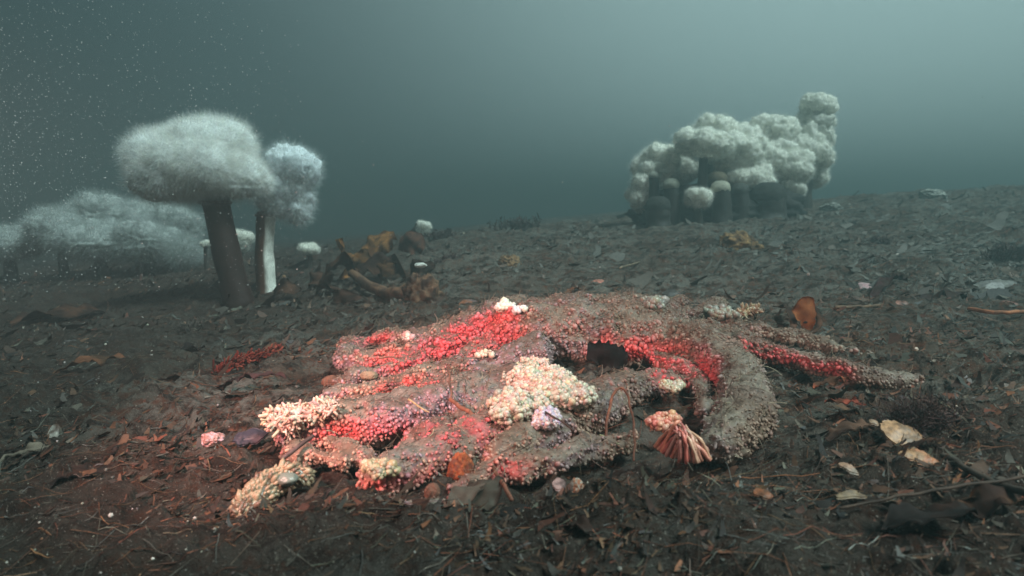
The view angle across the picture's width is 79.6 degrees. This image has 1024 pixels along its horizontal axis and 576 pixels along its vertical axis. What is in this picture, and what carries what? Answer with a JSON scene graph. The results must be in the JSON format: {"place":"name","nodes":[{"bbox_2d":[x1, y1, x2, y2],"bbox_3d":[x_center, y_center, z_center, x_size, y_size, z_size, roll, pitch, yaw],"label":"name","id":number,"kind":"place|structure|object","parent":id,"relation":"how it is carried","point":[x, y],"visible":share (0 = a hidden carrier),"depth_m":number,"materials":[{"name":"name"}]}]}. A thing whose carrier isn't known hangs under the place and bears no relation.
{"place":"outdoors","nodes":[
{"label":"outdoors","id":0,"kind":"place"},
{"bbox_2d":[0,0,1014,291],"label":"floating specks","id":1,"kind":"object","parent":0,"point":[138,158],"visible":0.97,"depth_m":1.76,"materials":[{"name":"white"}]},
{"bbox_2d":[0,184,1023,575],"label":"sea bed","id":2,"kind":"object","parent":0,"point":[332,548],"visible":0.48,"depth_m":0.93,"materials":[{"name":"soil"}]},
{"bbox_2d":[0,225,44,283],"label":"plumose anemone","id":3,"kind":"object","parent":2,"relation":"on","point":[9,236],"visible":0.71,"depth_m":3.56},
{"bbox_2d":[0,442,50,461],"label":"drift kelp","id":4,"kind":"object","parent":2,"relation":"on","point":[33,446],"visible":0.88,"depth_m":0.84},
{"bbox_2d":[22,207,83,278],"bbox_3d":[-2.635,-0.268,3.596,0.488,0.522,0.471,0,6,0],"label":"plumose anemone","id":5,"kind":"object","parent":2,"relation":"on","point":[46,227],"visible":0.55,"depth_m":3.48},
{"bbox_2d":[47,423,59,437],"bbox_3d":[-0.685,0.217,0.919,0.017,0.026,0.019,0,6,0],"label":"shell fragment","id":6,"kind":"object","parent":2,"relation":"on","point":[54,430],"visible":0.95,"depth_m":0.92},
{"bbox_2d":[9,302,105,324],"bbox_3d":[-1.581,0.085,2.149,0.279,0.061,0.108,-4,8,-33],"label":"drift kelp","id":7,"kind":"object","parent":2,"relation":"on","point":[65,310],"visible":0.93,"depth_m":2.14},
{"bbox_2d":[23,461,114,488],"bbox_3d":[-0.529,0.227,0.735,0.034,0.024,0.096,6,9,44],"label":"drift kelp","id":8,"kind":"object","parent":2,"relation":"on","point":[80,469],"visible":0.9,"depth_m":0.74},
{"bbox_2d":[47,217,118,277],"bbox_3d":[-2.358,-0.234,3.503,0.577,0.442,0.579,0,6,0],"label":"plumose anemone","id":9,"kind":"object","parent":2,"relation":"on","point":[69,237],"visible":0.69,"depth_m":3.35},
{"bbox_2d":[53,353,124,372],"bbox_3d":[-0.962,0.172,1.399,0.033,0.035,0.155,6,9,41],"label":"drift kelp","id":10,"kind":"object","parent":2,"relation":"on","point":[99,359],"visible":0.91,"depth_m":1.40},
{"bbox_2d":[65,192,125,272],"bbox_3d":[-2.541,-0.339,3.786,0.521,0.603,0.511,0,6,0],"label":"plumose anemone","id":11,"kind":"object","parent":2,"relation":"on","point":[91,202],"visible":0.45,"depth_m":3.63},
{"bbox_2d":[102,200,162,269],"bbox_3d":[-2.262,-0.333,3.782,0.514,0.554,0.527,0,6,0],"label":"plumose anemone","id":12,"kind":"object","parent":2,"relation":"on","point":[142,211],"visible":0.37,"depth_m":3.64},
{"bbox_2d":[108,220,182,275],"bbox_3d":[-2.089,-0.237,3.498,0.477,0.416,0.478,0,6,0],"label":"plumose anemone","id":13,"kind":"object","parent":2,"relation":"on","point":[151,236],"visible":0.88,"depth_m":3.37},
{"bbox_2d":[153,204,202,268],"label":"plumose anemone","id":14,"kind":"object","parent":2,"relation":"on","point":[190,225],"visible":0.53,"depth_m":3.59},
{"bbox_2d":[166,238,199,271],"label":"plumose anemone","id":15,"kind":"object","parent":2,"relation":"on","point":[175,249],"visible":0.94,"depth_m":3.45},
{"bbox_2d":[165,317,208,334],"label":"seaweed bush","id":16,"kind":"object","parent":2,"relation":"on","point":[188,326],"visible":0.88,"depth_m":1.83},
{"bbox_2d":[158,369,217,380],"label":"drift kelp","id":17,"kind":"object","parent":2,"relation":"on","point":[178,376],"visible":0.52,"depth_m":1.17},
{"bbox_2d":[173,341,204,350],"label":"drift kelp","id":18,"kind":"object","parent":2,"relation":"on","point":[187,344],"visible":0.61,"depth_m":1.53},
{"bbox_2d":[122,117,272,309],"bbox_3d":[-1.154,-0.283,2.292,0.565,0.800,0.482,0,6,0],"label":"plumose anemone","id":19,"kind":"object","parent":2,"relation":"on","point":[238,180],"visible":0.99,"depth_m":2.19},
{"bbox_2d":[200,240,209,270],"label":"plumose anemone","id":20,"kind":"object","parent":2,"relation":"on","point":[205,243],"visible":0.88,"depth_m":3.39},
{"bbox_2d":[201,431,224,447],"bbox_3d":[-0.419,0.213,0.856,0.038,0.025,0.033,4,8,31],"label":"tissue scrap","id":21,"kind":"object","parent":2,"relation":"on","point":[208,439],"visible":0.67,"depth_m":0.85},
{"bbox_2d":[236,229,254,256],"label":"plumose anemone","id":22,"kind":"object","parent":2,"relation":"on","point":[246,240],"visible":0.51,"depth_m":4.15},
{"bbox_2d":[211,342,283,373],"bbox_3d":[-0.544,0.152,1.268,0.052,0.058,0.187,4,7,30],"label":"red seaweed","id":23,"kind":"object","parent":2,"relation":"on","point":[241,360],"visible":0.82,"depth_m":1.26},
{"bbox_2d":[232,428,267,446],"bbox_3d":[-0.355,0.202,0.834,0.044,0.017,0.029,0,6,0],"label":"shell fragment","id":24,"kind":"object","parent":2,"relation":"on","point":[254,436],"visible":0.98,"depth_m":0.83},
{"bbox_2d":[219,371,285,390],"bbox_3d":[-0.448,0.165,1.058,0.166,0.054,0.022,3,7,27],"label":"drift kelp","id":25,"kind":"object","parent":2,"relation":"on","point":[253,376],"visible":1,"depth_m":1.05},
{"bbox_2d":[229,457,316,516],"bbox_3d":[-0.271,0.225,0.691,0.052,0.050,0.101,5,8,38],"label":"sea star arm","id":26,"kind":"object","parent":2,"relation":"on","point":[276,482],"visible":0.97,"depth_m":0.68},
{"bbox_2d":[273,278,301,296],"bbox_3d":[-0.882,0.003,2.393,0.114,0.083,0.067,0,6,0],"label":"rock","id":27,"kind":"object","parent":2,"relation":"on","point":[286,286],"visible":0.88,"depth_m":2.39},
{"bbox_2d":[254,143,321,293],"bbox_3d":[-0.899,-0.272,2.502,0.339,0.681,0.303,0,6,0],"label":"plumose anemone","id":28,"kind":"object","parent":2,"relation":"on","point":[279,196],"visible":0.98,"depth_m":2.45},
{"bbox_2d":[280,434,314,459],"bbox_3d":[-0.265,0.197,0.759,0.045,0.024,0.006,-6,9,-43],"label":"twig","id":29,"kind":"object","parent":2,"relation":"on","point":[297,447],"visible":0.97,"depth_m":0.76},
{"bbox_2d":[298,243,319,269],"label":"plumose anemone","id":30,"kind":"object","parent":2,"relation":"on","point":[308,249],"visible":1,"depth_m":3.19},
{"bbox_2d":[308,271,334,286],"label":"drift kelp","id":31,"kind":"object","parent":2,"relation":"on","point":[315,277],"visible":0.77,"depth_m":2.60},
{"bbox_2d":[306,283,340,299],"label":"drift kelp","id":32,"kind":"object","parent":2,"relation":"on","point":[324,286],"visible":0.63,"depth_m":2.31},
{"bbox_2d":[321,375,337,386],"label":"pebble","id":33,"kind":"object","parent":2,"relation":"on","point":[325,381],"visible":0.63,"depth_m":1.05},
{"bbox_2d":[317,251,358,290],"bbox_3d":[-0.727,-0.070,2.579,0.086,0.175,0.253,3,7,26],"label":"drift kelp","id":34,"kind":"object","parent":2,"relation":"on","point":[343,258],"visible":0.83,"depth_m":2.57},
{"bbox_2d":[335,238,353,279],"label":"drift kelp","id":35,"kind":"object","parent":2,"relation":"on","point":[340,245],"visible":0.59,"depth_m":2.75},
{"bbox_2d":[327,289,369,304],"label":"drift kelp","id":36,"kind":"object","parent":2,"relation":"on","point":[343,296],"visible":0.91,"depth_m":2.19},
{"bbox_2d":[352,248,370,267],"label":"drift kelp","id":37,"kind":"object","parent":2,"relation":"on","point":[362,256],"visible":0.64,"depth_m":2.96},
{"bbox_2d":[348,269,403,299],"bbox_3d":[-0.536,-0.015,2.370,0.107,0.078,0.549,-5,8,-40],"label":"drift kelp","id":38,"kind":"object","parent":2,"relation":"on","point":[366,284],"visible":0.77,"depth_m":2.27},
{"bbox_2d":[361,231,396,255],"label":"drift kelp","id":39,"kind":"object","parent":2,"relation":"on","point":[383,240],"visible":0.62,"depth_m":3.32},
{"bbox_2d":[353,252,406,283],"bbox_3d":[-0.587,-0.084,2.737,0.245,0.158,0.114,-3,7,-25],"label":"drift kelp","id":40,"kind":"object","parent":2,"relation":"on","point":[372,262],"visible":0.8,"depth_m":2.70},
{"bbox_2d":[376,260,396,280],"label":"drift kelp","id":41,"kind":"object","parent":2,"relation":"on","point":[388,269],"visible":0.98,"depth_m":2.68},
{"bbox_2d":[398,230,425,254],"bbox_3d":[-0.558,-0.240,3.445,0.128,0.162,0.131,-4,8,-33],"label":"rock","id":42,"kind":"object","parent":2,"relation":"on","point":[411,242],"visible":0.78,"depth_m":3.44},
{"bbox_2d":[410,259,435,274],"bbox_3d":[-0.395,-0.082,2.691,0.116,0.094,0.082,0,6,0],"label":"rock","id":43,"kind":"object","parent":2,"relation":"on","point":[428,267],"visible":0.76,"depth_m":2.69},
{"bbox_2d":[402,272,444,302],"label":"drift kelp","id":44,"kind":"object","parent":2,"relation":"on","point":[416,288],"visible":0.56,"depth_m":2.09},
{"bbox_2d":[415,220,431,234],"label":"plumose anemone","id":45,"kind":"object","parent":2,"relation":"on","point":[422,227],"visible":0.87,"depth_m":4.54},
{"bbox_2d":[424,483,439,497],"bbox_3d":[-0.086,0.221,0.663,0.018,0.022,0.015,0,6,0],"label":"pebble","id":46,"kind":"object","parent":2,"relation":"on","point":[434,489],"visible":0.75,"depth_m":0.66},
{"bbox_2d":[424,228,457,241],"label":"seaweed bush","id":47,"kind":"object","parent":2,"relation":"on","point":[447,233],"visible":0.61,"depth_m":4.15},
{"bbox_2d":[430,251,462,263],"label":"seaweed bush","id":48,"kind":"object","parent":2,"relation":"on","point":[447,257],"visible":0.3,"depth_m":2.92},
{"bbox_2d":[446,452,473,480],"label":"drift kelp","id":49,"kind":"object","parent":2,"relation":"on","point":[461,463],"visible":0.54,"depth_m":0.68},
{"bbox_2d":[447,478,491,506],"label":"drift kelp","id":50,"kind":"object","parent":2,"relation":"on","point":[463,494],"visible":0.94,"depth_m":0.63},
{"bbox_2d":[471,475,506,511],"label":"drift kelp","id":51,"kind":"object","parent":2,"relation":"on","point":[492,490],"visible":0.93,"depth_m":0.63},
{"bbox_2d":[478,213,541,231],"bbox_3d":[0.005,-0.474,4.597,0.414,0.178,0.365,6,9,41],"label":"seaweed bush","id":52,"kind":"object","parent":2,"relation":"on","point":[515,224],"visible":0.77,"depth_m":4.54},
{"bbox_2d":[498,254,521,265],"bbox_3d":[-0.015,-0.100,2.748,0.100,0.101,0.100,4,8,33],"label":"sponge","id":53,"kind":"object","parent":2,"relation":"on","point":[512,260],"visible":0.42,"depth_m":2.72},
{"bbox_2d":[0,182,1023,575],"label":"weed litter","id":54,"kind":"object","parent":2,"relation":"on","point":[642,282],"visible":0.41,"depth_m":0.96,"materials":[{"name":"plant"}]},
{"bbox_2d":[0,189,1023,575],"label":"stalk litter","id":55,"kind":"object","parent":2,"relation":"on","point":[686,481],"visible":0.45,"depth_m":0.65,"materials":[{"name":"plant"}]},
{"bbox_2d":[0,189,1023,575],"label":"shell grit","id":56,"kind":"object","parent":2,"relation":"on","point":[110,515],"visible":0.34,"depth_m":1.11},
{"bbox_2d":[552,478,565,491],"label":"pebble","id":57,"kind":"object","parent":2,"relation":"on","point":[558,484],"visible":0.97,"depth_m":0.65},
{"bbox_2d":[567,478,583,492],"bbox_3d":[0.067,0.215,0.643,0.018,0.034,0.013,0,6,0],"label":"pebble","id":58,"kind":"object","parent":2,"relation":"on","point":[576,484],"visible":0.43,"depth_m":0.64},
{"bbox_2d":[562,514,593,533],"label":"drift kelp","id":59,"kind":"object","parent":2,"relation":"on","point":[582,522],"visible":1,"depth_m":0.56},
{"bbox_2d":[258,284,958,505],"bbox_3d":[0.115,0.099,1.109,1.087,0.196,0.887,-4,8,-31],"label":"sea star","id":60,"kind":"object","parent":2,"relation":"on","point":[511,383],"visible":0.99,"depth_m":0.85,"materials":[{"name":"red"}]},
{"bbox_2d":[360,371,377,379],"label":"pebble","id":61,"kind":"object","parent":60,"relation":"on","point":[368,375],"visible":1,"depth_m":0.91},
{"bbox_2d":[447,365,452,396],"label":"twig","id":62,"kind":"object","parent":60,"relation":"on","point":[451,390],"visible":1,"depth_m":0.85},
{"bbox_2d":[448,397,513,501],"bbox_3d":[-0.032,0.181,0.718,0.027,0.037,0.269,-2,7,-18],"label":"twig","id":63,"kind":"object","parent":60,"relation":"on","point":[470,412],"visible":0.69,"depth_m":0.68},
{"bbox_2d":[545,411,573,430],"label":"twig","id":64,"kind":"object","parent":60,"relation":"on","point":[558,419],"visible":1,"depth_m":0.73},
{"bbox_2d":[586,339,627,369],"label":"drift kelp","id":65,"kind":"object","parent":60,"relation":"on","point":[607,353],"visible":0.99,"depth_m":0.96,"materials":[{"name":"black plant"}]},
{"bbox_2d":[604,387,635,461],"bbox_3d":[0.131,0.164,0.751,0.042,0.061,0.099,0,6,0],"label":"twig","id":66,"kind":"object","parent":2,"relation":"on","point":[610,407],"visible":1,"depth_m":0.76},
{"bbox_2d":[612,464,644,478],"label":"drift kelp","id":67,"kind":"object","parent":2,"relation":"on","point":[626,468],"visible":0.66,"depth_m":0.67},
{"bbox_2d":[645,196,671,228],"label":"plumose anemone","id":68,"kind":"object","parent":2,"relation":"on","point":[657,209],"visible":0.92,"depth_m":3.61},
{"bbox_2d":[662,289,681,296],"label":"shell fragment","id":69,"kind":"object","parent":2,"relation":"on","point":[670,292],"visible":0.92,"depth_m":1.94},
{"bbox_2d":[684,187,712,223],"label":"plumose anemone","id":70,"kind":"object","parent":2,"relation":"on","point":[698,199],"visible":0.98,"depth_m":3.61},
{"bbox_2d":[673,126,734,188],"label":"plumose anemone","id":71,"kind":"object","parent":2,"relation":"on","point":[702,145],"visible":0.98,"depth_m":3.64},
{"bbox_2d":[625,183,806,224],"bbox_3d":[1.315,-0.510,3.957,1.150,0.356,0.594,0,6,0],"label":"boulder","id":72,"kind":"object","parent":2,"relation":"on","point":[795,202],"visible":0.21,"depth_m":3.76,"materials":[{"name":"stone"}]},
{"bbox_2d":[624,171,663,216],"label":"plumose anemone","id":73,"kind":"object","parent":72,"relation":"on","point":[636,194],"visible":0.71,"depth_m":3.83},
{"bbox_2d":[648,172,659,197],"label":"plumose anemone","id":74,"kind":"object","parent":72,"relation":"on","point":[653,183],"visible":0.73,"depth_m":3.78},
{"bbox_2d":[630,142,681,182],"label":"plumose anemone","id":75,"kind":"object","parent":72,"relation":"on","point":[660,160],"visible":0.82,"depth_m":3.82},
{"bbox_2d":[663,178,680,225],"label":"plumose anemone","id":76,"kind":"object","parent":72,"relation":"on","point":[671,188],"visible":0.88,"depth_m":3.67},
{"bbox_2d":[674,155,698,184],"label":"plumose anemone","id":77,"kind":"object","parent":72,"relation":"on","point":[687,171],"visible":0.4,"depth_m":3.97},
{"bbox_2d":[691,112,739,173],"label":"plumose anemone","id":78,"kind":"object","parent":72,"relation":"on","point":[719,122],"visible":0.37,"depth_m":3.89},
{"bbox_2d":[707,171,727,189],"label":"plumose anemone","id":79,"kind":"object","parent":72,"relation":"on","point":[713,177],"visible":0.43,"depth_m":3.80},
{"bbox_2d":[731,183,749,221],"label":"plumose anemone","id":80,"kind":"object","parent":72,"relation":"on","point":[739,194],"visible":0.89,"depth_m":3.67},
{"bbox_2d":[708,121,776,173],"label":"plumose anemone","id":81,"kind":"object","parent":72,"relation":"on","point":[753,147],"visible":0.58,"depth_m":3.84},
{"bbox_2d":[726,163,775,190],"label":"plumose anemone","id":82,"kind":"object","parent":72,"relation":"on","point":[754,176],"visible":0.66,"depth_m":3.81},
{"bbox_2d":[749,113,802,140],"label":"plumose anemone","id":83,"kind":"object","parent":72,"relation":"on","point":[789,128],"visible":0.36,"depth_m":3.97},
{"bbox_2d":[769,137,801,183],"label":"plumose anemone","id":84,"kind":"object","parent":72,"relation":"on","point":[784,148],"visible":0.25,"depth_m":3.92},
{"bbox_2d":[781,179,806,195],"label":"plumose anemone","id":85,"kind":"object","parent":72,"relation":"on","point":[796,187],"visible":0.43,"depth_m":3.88},
{"bbox_2d":[777,149,815,183],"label":"plumose anemone","id":86,"kind":"object","parent":72,"relation":"on","point":[801,169],"visible":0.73,"depth_m":3.87},
{"bbox_2d":[710,180,732,223],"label":"plumose anemone","id":87,"kind":"object","parent":2,"relation":"on","point":[721,203],"visible":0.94,"depth_m":3.62},
{"bbox_2d":[717,230,763,250],"bbox_3d":[1.030,-0.190,2.786,0.194,0.147,0.163,0,6,0],"label":"sponge","id":88,"kind":"object","parent":2,"relation":"on","point":[741,239],"visible":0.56,"depth_m":2.73},
{"bbox_2d":[753,488,773,500],"bbox_3d":[0.248,0.204,0.605,0.020,0.009,0.010,4,7,30],"label":"shell fragment","id":89,"kind":"object","parent":2,"relation":"on","point":[762,494],"visible":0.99,"depth_m":0.60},
{"bbox_2d":[750,182,787,218],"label":"plumose anemone","id":90,"kind":"object","parent":2,"relation":"on","point":[769,198],"visible":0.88,"depth_m":3.68},
{"bbox_2d":[778,304,796,328],"bbox_3d":[0.606,0.060,1.343,0.024,0.044,0.159,2,7,14],"label":"kelp scrap","id":91,"kind":"object","parent":2,"relation":"on","point":[792,320],"visible":0.87,"depth_m":1.30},
{"bbox_2d":[757,238,824,268],"bbox_3d":[1.198,-0.145,2.533,0.648,0.104,0.080,-6,9,-42],"label":"twig","id":92,"kind":"object","parent":2,"relation":"on","point":[764,266],"visible":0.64,"depth_m":2.36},
{"bbox_2d":[792,296,822,333],"bbox_3d":[0.627,0.057,1.284,0.084,0.083,0.048,-5,8,-36],"label":"kelp plant","id":93,"kind":"object","parent":2,"relation":"on","point":[805,311],"visible":0.91,"depth_m":1.28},
{"bbox_2d":[791,121,835,207],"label":"plumose anemone","id":94,"kind":"object","parent":2,"relation":"on","point":[816,138],"visible":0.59,"depth_m":3.99},
{"bbox_2d":[796,92,838,187],"bbox_3d":[2.038,-0.902,4.153,0.327,0.843,0.376,0,6,0],"label":"plumose anemone","id":95,"kind":"object","parent":2,"relation":"on","point":[820,107],"visible":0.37,"depth_m":4.00},
{"bbox_2d":[819,202,843,210],"bbox_3d":[2.059,-0.518,3.961,0.138,0.073,0.113,0,6,0],"label":"stone","id":96,"kind":"object","parent":2,"relation":"on","point":[832,206],"visible":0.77,"depth_m":3.93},
{"bbox_2d":[813,376,851,388],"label":"drift kelp","id":97,"kind":"object","parent":2,"relation":"on","point":[831,381],"visible":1,"depth_m":0.91},
{"bbox_2d":[824,396,865,404],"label":"drift kelp","id":98,"kind":"object","parent":2,"relation":"on","point":[846,401],"visible":0.98,"depth_m":0.84},
{"bbox_2d":[823,418,871,442],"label":"drift kelp","id":99,"kind":"object","parent":2,"relation":"on","point":[839,429],"visible":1,"depth_m":0.75},
{"bbox_2d":[838,462,858,475],"bbox_3d":[0.359,0.193,0.656,0.020,0.011,0.009,5,8,38],"label":"shell fragment","id":100,"kind":"object","parent":2,"relation":"on","point":[849,469],"visible":1,"depth_m":0.65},
{"bbox_2d":[835,490,866,499],"bbox_3d":[0.330,0.202,0.599,0.032,0.010,0.006,0,6,0],"label":"shell fragment","id":101,"kind":"object","parent":2,"relation":"on","point":[849,494],"visible":1,"depth_m":0.60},
{"bbox_2d":[834,304,881,308],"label":"twig","id":102,"kind":"object","parent":2,"relation":"on","point":[853,306],"visible":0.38,"depth_m":1.50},
{"bbox_2d":[858,282,870,288],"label":"shell fragment","id":103,"kind":"object","parent":2,"relation":"on","point":[864,285],"visible":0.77,"depth_m":1.90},
{"bbox_2d":[858,254,885,262],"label":"drift kelp","id":104,"kind":"object","parent":2,"relation":"on","point":[868,257],"visible":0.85,"depth_m":2.33},
{"bbox_2d":[868,419,878,426],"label":"shell fragment","id":105,"kind":"object","parent":2,"relation":"on","point":[873,422],"visible":1,"depth_m":0.77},
{"bbox_2d":[863,234,896,245],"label":"seaweed bush","id":106,"kind":"object","parent":2,"relation":"on","point":[886,241],"visible":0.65,"depth_m":2.67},
{"bbox_2d":[870,273,907,296],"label":"drift kelp","id":107,"kind":"object","parent":2,"relation":"on","point":[881,283],"visible":0.92,"depth_m":1.74},
{"bbox_2d":[880,420,922,448],"bbox_3d":[0.467,0.177,0.738,0.046,0.025,0.037,5,8,39],"label":"shell fragment","id":108,"kind":"object","parent":2,"relation":"on","point":[893,431],"visible":0.93,"depth_m":0.73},
{"bbox_2d":[854,387,980,437],"bbox_3d":[0.511,0.158,0.775,0.110,0.064,0.114,-6,9,-40],"label":"seaweed bush","id":109,"kind":"object","parent":2,"relation":"on","point":[924,414],"visible":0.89,"depth_m":0.76,"materials":[{"name":"plant"}]},
{"bbox_2d":[898,448,938,465],"bbox_3d":[0.445,0.186,0.677,0.040,0.014,0.025,0,6,0],"label":"shell fragment","id":110,"kind":"object","parent":2,"relation":"on","point":[911,454],"visible":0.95,"depth_m":0.67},
{"bbox_2d":[901,437,949,448],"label":"drift kelp","id":111,"kind":"object","parent":2,"relation":"on","point":[929,440],"visible":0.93,"depth_m":0.70},
{"bbox_2d":[881,500,977,530],"bbox_3d":[0.374,0.204,0.548,0.086,0.027,0.041,0,6,0],"label":"drift kelp","id":112,"kind":"object","parent":2,"relation":"on","point":[901,514],"visible":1,"depth_m":0.55},
{"bbox_2d":[839,475,1023,508],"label":"twig","id":113,"kind":"object","parent":2,"relation":"on","point":[935,490],"visible":1,"depth_m":0.58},
{"bbox_2d":[918,189,947,198],"bbox_3d":[2.849,-0.613,4.153,0.173,0.118,0.136,0,6,0],"label":"stone","id":114,"kind":"object","parent":2,"relation":"on","point":[933,193],"visible":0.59,"depth_m":4.11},
{"bbox_2d":[919,288,968,300],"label":"drift kelp","id":115,"kind":"object","parent":2,"relation":"on","point":[946,292],"visible":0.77,"depth_m":1.60},
{"bbox_2d":[940,452,1023,495],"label":"twig","id":116,"kind":"object","parent":2,"relation":"on","point":[961,465],"visible":0.97,"depth_m":0.61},
{"bbox_2d":[950,484,1023,519],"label":"drift kelp","id":117,"kind":"object","parent":2,"relation":"on","point":[987,501],"visible":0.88,"depth_m":0.57},
{"bbox_2d":[973,279,1016,288],"bbox_3d":[1.447,-0.010,1.826,0.150,0.033,0.052,0,6,0],"label":"shell fragment","id":118,"kind":"object","parent":2,"relation":"on","point":[995,283],"visible":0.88,"depth_m":1.82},
{"bbox_2d":[967,307,1023,314],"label":"twig","id":119,"kind":"object","parent":2,"relation":"on","point":[993,312],"visible":1,"depth_m":1.46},
{"bbox_2d":[980,239,1023,261],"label":"seaweed bush","id":120,"kind":"object","parent":2,"relation":"on","point":[1001,253],"visible":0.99,"depth_m":2.25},
{"bbox_2d":[0,0,1023,232],"label":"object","id":121,"kind":"structure","parent":0,"point":[596,103],"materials":[{"name":"liquid"}]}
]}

